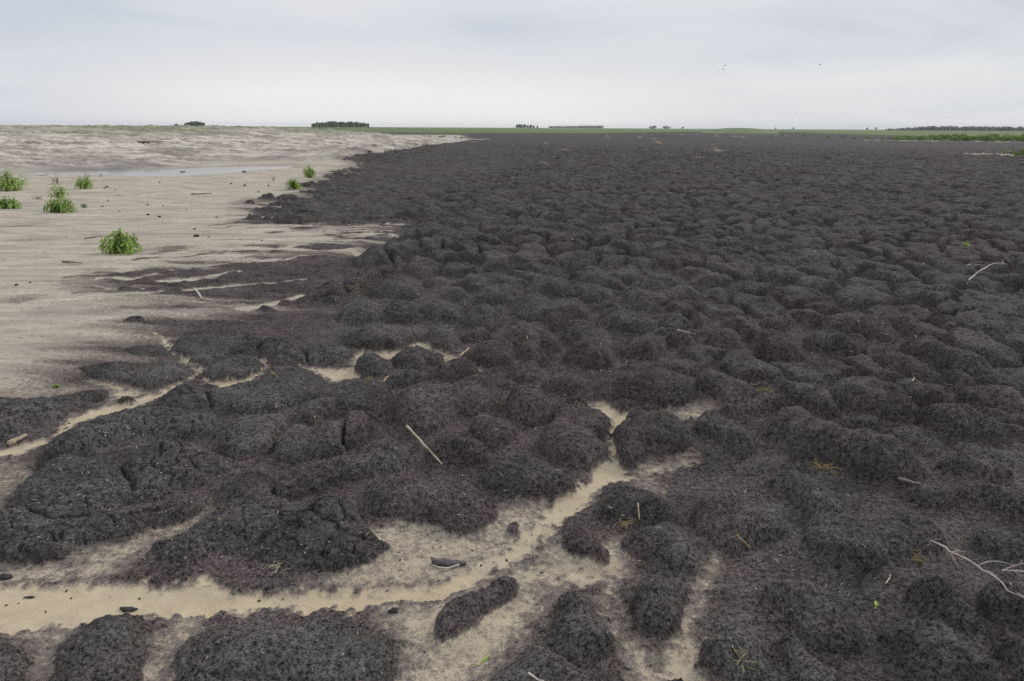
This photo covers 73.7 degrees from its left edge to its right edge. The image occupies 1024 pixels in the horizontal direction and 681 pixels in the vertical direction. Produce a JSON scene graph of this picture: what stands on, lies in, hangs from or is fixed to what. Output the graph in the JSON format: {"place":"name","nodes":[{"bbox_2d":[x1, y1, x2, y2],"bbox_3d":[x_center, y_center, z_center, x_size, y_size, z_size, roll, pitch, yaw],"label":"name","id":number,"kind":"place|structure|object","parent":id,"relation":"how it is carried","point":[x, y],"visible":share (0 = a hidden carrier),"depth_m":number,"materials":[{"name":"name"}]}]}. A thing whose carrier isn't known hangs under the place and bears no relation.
{"place":"outdoors","nodes":[
{"label":"outdoors","id":0,"kind":"place"},
{"bbox_2d":[309,127,435,130],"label":"grassy rise","id":1,"kind":"structure","parent":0,"point":[368,128],"depth_m":344.87,"materials":[{"name":"green plant"}]},
{"bbox_2d":[0,124,1023,680],"bbox_3d":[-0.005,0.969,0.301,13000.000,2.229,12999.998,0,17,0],"label":"ground","id":2,"kind":"structure","parent":0,"point":[632,248],"depth_m":3.97,"materials":[{"name":"black soil"}]},
{"bbox_2d":[0,574,12,579],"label":"soil clod","id":3,"kind":"object","parent":2,"relation":"on","point":[5,576],"visible":1,"depth_m":2.53,"materials":[{"name":"black soil"}]},
{"bbox_2d":[0,195,21,208],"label":"weed bush","id":4,"kind":"object","parent":2,"relation":"on","point":[7,204],"visible":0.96,"depth_m":13.28,"materials":[{"name":"green plant"}]},
{"bbox_2d":[0,169,29,191],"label":"weed bush","id":5,"kind":"object","parent":2,"relation":"on","point":[8,183],"visible":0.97,"depth_m":16.87,"materials":[{"name":"green plant"}]},
{"bbox_2d":[7,434,26,445],"bbox_3d":[-2.615,0.525,3.612,0.033,0.034,0.100,6,18,19],"label":"stick","id":6,"kind":"object","parent":2,"relation":"on","point":[11,442],"visible":1,"depth_m":3.59,"materials":[{"name":"brown wood"}]},
{"bbox_2d":[50,172,58,183],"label":"wilted weed","id":7,"kind":"object","parent":2,"relation":"on","point":[56,180],"visible":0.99,"depth_m":19.25,"materials":[{"name":"grey plant"}]},
{"bbox_2d":[46,180,70,200],"bbox_3d":[-9.814,-3.228,14.795,0.434,0.480,0.408,6,18,18],"label":"weed bush","id":8,"kind":"object","parent":2,"relation":"on","point":[60,192],"visible":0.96,"depth_m":14.77,"materials":[{"name":"green plant"}]},
{"bbox_2d":[43,195,77,212],"bbox_3d":[-8.466,-2.511,12.815,0.575,0.441,0.472,0,17,0],"label":"weed bush","id":9,"kind":"object","parent":2,"relation":"on","point":[55,206],"visible":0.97,"depth_m":12.74,"materials":[{"name":"green plant"}]},
{"bbox_2d":[62,260,81,262],"bbox_3d":[-5.211,-0.927,8.091,0.305,0.026,0.026,6,18,18],"label":"stick","id":10,"kind":"object","parent":2,"relation":"on","point":[70,262],"visible":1,"depth_m":8.10,"materials":[{"name":"brown wood"}]},
{"bbox_2d":[74,173,95,188],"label":"weed bush","id":11,"kind":"object","parent":2,"relation":"on","point":[82,184],"visible":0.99,"depth_m":17.36,"materials":[{"name":"green plant"}]},
{"bbox_2d":[98,228,141,254],"bbox_3d":[-5.024,-1.214,8.798,0.504,0.487,0.438,15,23,39],"label":"weed bush","id":12,"kind":"object","parent":2,"relation":"on","point":[126,245],"visible":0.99,"depth_m":8.74,"materials":[{"name":"green plant"}]},
{"bbox_2d":[119,607,137,610],"bbox_3d":[-1.344,0.940,2.392,0.071,0.008,0.025,0,17,0],"label":"soil clod","id":13,"kind":"object","parent":2,"relation":"on","point":[128,608],"visible":1,"depth_m":2.39,"materials":[{"name":"black soil"}]},
{"bbox_2d":[136,140,164,142],"bbox_3d":[-19.610,-10.803,37.080,1.595,0.127,0.427,0,17,0],"label":"earth lump","id":14,"kind":"object","parent":2,"relation":"on","point":[151,141],"visible":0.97,"depth_m":36.95,"materials":[{"name":"grey soil"}]},
{"bbox_2d":[16,166,292,176],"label":"puddle","id":15,"kind":"object","parent":2,"relation":"on","point":[171,172],"visible":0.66,"depth_m":24.96,"materials":[{"name":"grey liquid"}]},
{"bbox_2d":[263,561,288,574],"bbox_3d":[-0.887,0.856,2.583,0.097,0.019,0.075,-11,21,-33],"label":"straw clump","id":16,"kind":"object","parent":2,"relation":"on","point":[276,567],"visible":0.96,"depth_m":2.58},
{"bbox_2d":[284,178,301,189],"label":"weed bush","id":17,"kind":"object","parent":2,"relation":"on","point":[293,183],"visible":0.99,"depth_m":17.74,"materials":[{"name":"green plant"}]},
{"bbox_2d":[302,163,316,177],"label":"weed bush","id":18,"kind":"object","parent":2,"relation":"on","point":[309,173],"visible":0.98,"depth_m":21.89,"materials":[{"name":"green plant"}]},
{"bbox_2d":[348,284,361,293],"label":"straw clump","id":19,"kind":"object","parent":2,"relation":"on","point":[355,288],"visible":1,"depth_m":6.78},
{"bbox_2d":[387,607,397,613],"bbox_3d":[-0.414,0.937,2.375,0.037,0.018,0.028,0,17,0],"label":"soil clod","id":20,"kind":"object","parent":2,"relation":"on","point":[393,610],"visible":1,"depth_m":2.37,"materials":[{"name":"black soil"}]},
{"bbox_2d":[405,425,442,464],"bbox_3d":[-0.455,0.529,3.499,0.018,0.021,0.481,-9,20,-27],"label":"stick","id":21,"kind":"object","parent":2,"relation":"on","point":[420,440],"visible":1,"depth_m":3.50,"materials":[{"name":"brown wood"}]},
{"bbox_2d":[432,564,458,568],"bbox_3d":[-0.255,0.864,2.613,0.105,0.010,0.028,0,17,0],"label":"wood sliver","id":22,"kind":"object","parent":2,"relation":"on","point":[453,566],"visible":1,"depth_m":2.61,"materials":[{"name":"wood"}]},
{"bbox_2d":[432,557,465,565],"bbox_3d":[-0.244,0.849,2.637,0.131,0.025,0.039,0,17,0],"label":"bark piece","id":23,"kind":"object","parent":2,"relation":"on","point":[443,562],"visible":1,"depth_m":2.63,"materials":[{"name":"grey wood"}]},
{"bbox_2d":[458,347,469,356],"bbox_3d":[-0.349,0.086,4.995,0.023,0.032,0.153,7,19,21],"label":"stick","id":24,"kind":"object","parent":2,"relation":"on","point":[465,351],"visible":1,"depth_m":4.98,"materials":[{"name":"brown wood"}]},
{"bbox_2d":[473,654,489,665],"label":"fallen leaf","id":25,"kind":"object","parent":2,"relation":"on","point":[485,658],"visible":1,"depth_m":2.15,"materials":[{"name":"green plant"}]},
{"bbox_2d":[527,672,543,680],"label":"stick","id":26,"kind":"object","parent":2,"relation":"on","point":[531,675],"visible":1,"depth_m":2.01,"materials":[{"name":"grey wood"}]},
{"bbox_2d":[619,518,634,528],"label":"straw clump","id":27,"kind":"object","parent":2,"relation":"on","point":[631,521],"visible":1,"depth_m":2.88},
{"bbox_2d":[733,646,755,672],"bbox_3d":[0.691,0.960,2.056,0.065,0.035,0.088,-7,19,-22],"label":"straw clump","id":28,"kind":"object","parent":2,"relation":"on","point":[740,658],"visible":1,"depth_m":2.06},
{"bbox_2d":[752,380,773,394],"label":"straw clump","id":29,"kind":"object","parent":2,"relation":"on","point":[763,388],"visible":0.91,"depth_m":4.32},
{"bbox_2d":[812,459,838,474],"bbox_3d":[1.543,0.619,3.348,0.149,0.030,0.144,10,20,28],"label":"straw clump","id":30,"kind":"object","parent":2,"relation":"on","point":[827,466],"visible":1,"depth_m":3.35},
{"bbox_2d":[897,476,921,484],"bbox_3d":[1.849,0.656,3.179,0.101,0.021,0.026,11,20,31],"label":"stick","id":31,"kind":"object","parent":2,"relation":"on","point":[899,478],"visible":0.95,"depth_m":3.18,"materials":[{"name":"brown wood"}]},
{"bbox_2d":[910,550,932,568],"bbox_3d":[1.586,0.841,2.647,0.076,0.032,0.100,9,19,26],"label":"straw clump","id":32,"kind":"object","parent":2,"relation":"on","point":[915,557],"visible":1,"depth_m":2.65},
{"bbox_2d":[929,539,1023,597],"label":"dead branch","id":33,"kind":"object","parent":2,"relation":"on","point":[963,557],"visible":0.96,"depth_m":2.53,"materials":[{"name":"grey wood"}]},
{"bbox_2d":[968,261,1006,280],"bbox_3d":[5.017,-0.762,7.196,1.105,0.158,0.173,-12,21,-35],"label":"dead branch","id":34,"kind":"object","parent":2,"relation":"on","point":[969,279],"visible":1,"depth_m":6.99,"materials":[{"name":"grey wood"}]},
{"bbox_2d":[997,150,1015,153],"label":"weed clump","id":35,"kind":"object","parent":2,"relation":"on","point":[1009,152],"visible":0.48,"depth_m":46.60,"materials":[{"name":"plant"}]},
{"bbox_2d":[1001,560,1023,578],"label":"dead branch","id":36,"kind":"object","parent":2,"relation":"on","point":[1006,569],"visible":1,"depth_m":2.51,"materials":[{"name":"grey wood"}]},
{"bbox_2d":[1013,148,1023,155],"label":"weed clump","id":37,"kind":"object","parent":2,"relation":"on","point":[1019,153],"visible":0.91,"depth_m":40.94,"materials":[{"name":"green plant"}]},
{"bbox_2d":[0,0,1023,129],"label":"sky","id":38,"kind":"structure","parent":0,"point":[886,64],"materials":[{"name":"white"}]},
{"bbox_2d":[701,128,778,133],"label":"grassy rise","id":39,"kind":"structure","parent":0,"point":[739,130],"depth_m":251.41,"materials":[{"name":"green plant"}]}
]}

